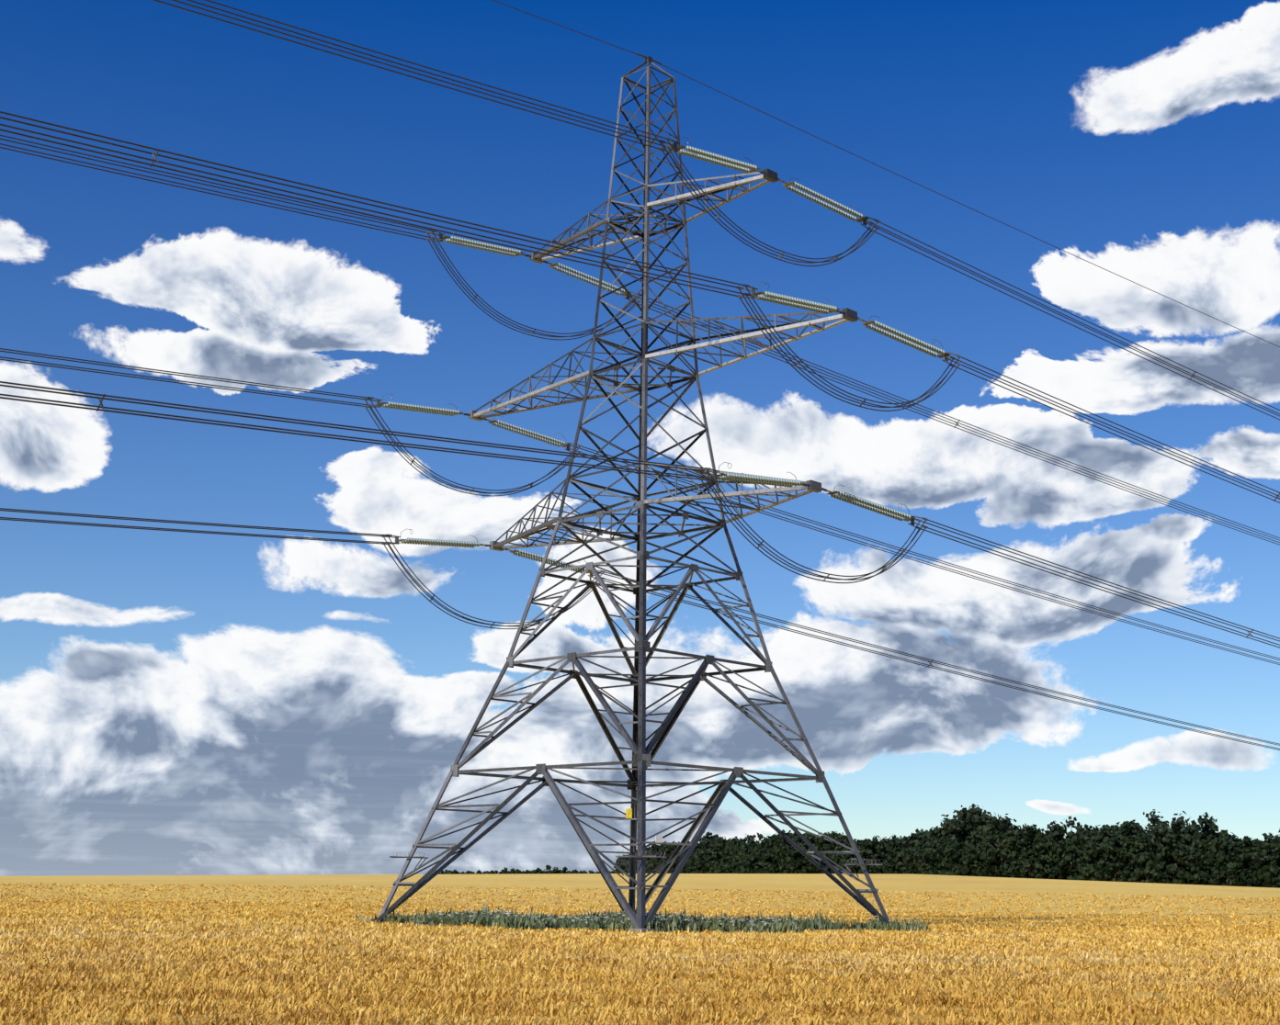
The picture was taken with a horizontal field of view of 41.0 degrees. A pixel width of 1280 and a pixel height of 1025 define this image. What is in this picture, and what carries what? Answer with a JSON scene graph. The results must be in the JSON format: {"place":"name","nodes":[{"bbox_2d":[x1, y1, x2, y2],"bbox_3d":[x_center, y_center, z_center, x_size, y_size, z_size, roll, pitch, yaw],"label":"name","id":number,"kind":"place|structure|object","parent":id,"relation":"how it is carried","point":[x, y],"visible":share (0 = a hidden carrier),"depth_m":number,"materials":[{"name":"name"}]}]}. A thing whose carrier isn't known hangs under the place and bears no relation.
{"place":"outdoors","nodes":[
{"label":"outdoors","id":0,"kind":"place"},
{"bbox_2d":[0,873,1279,1024],"bbox_3d":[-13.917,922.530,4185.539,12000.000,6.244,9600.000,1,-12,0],"label":"field ground","id":1,"kind":"structure","parent":0,"point":[798,883],"depth_m":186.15,"materials":[{"name":"yellow plant"}]},
{"bbox_2d":[361,56,889,933],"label":"pylon tower","id":2,"kind":"structure","parent":1,"relation":"on","point":[637,786],"depth_m":87.01,"materials":[{"name":"metal"}]},
{"bbox_2d":[0,0,1279,750],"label":"conductors","id":3,"kind":"object","parent":2,"relation":"attached to","point":[634,463],"visible":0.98,"depth_m":83.33,"materials":[{"name":"grey metal"}]},
{"bbox_2d":[96,53,1279,667],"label":"insulator fittings","id":4,"kind":"object","parent":3,"relation":"attached to","point":[754,296],"visible":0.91,"depth_m":86.02,"materials":[{"name":"metal"}]},
{"bbox_2d":[382,145,944,574],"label":"insulator discs","id":5,"kind":"object","parent":2,"relation":"attached to","point":[878,327],"visible":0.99,"depth_m":84.67,"materials":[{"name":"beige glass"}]},
{"bbox_2d":[354,902,930,933],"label":"weeds under tower","id":6,"kind":"object","parent":1,"relation":"on","point":[667,924],"visible":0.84,"depth_m":77.95,"materials":[{"name":"green plant"}]},
{"bbox_2d":[403,907,918,926],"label":"weed flowers","id":7,"kind":"object","parent":1,"relation":"on","point":[645,912],"visible":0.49,"depth_m":81.73,"materials":[{"name":"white plant"}]},
{"bbox_2d":[435,804,1279,888],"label":"trees","id":8,"kind":"object","parent":1,"relation":"on","point":[1112,848],"visible":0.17,"depth_m":454.87,"materials":[{"name":"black plant"}]},
{"bbox_2d":[0,0,1279,876],"label":"sky","id":9,"kind":"structure","parent":0,"point":[172,703],"materials":[{"name":"blue"}]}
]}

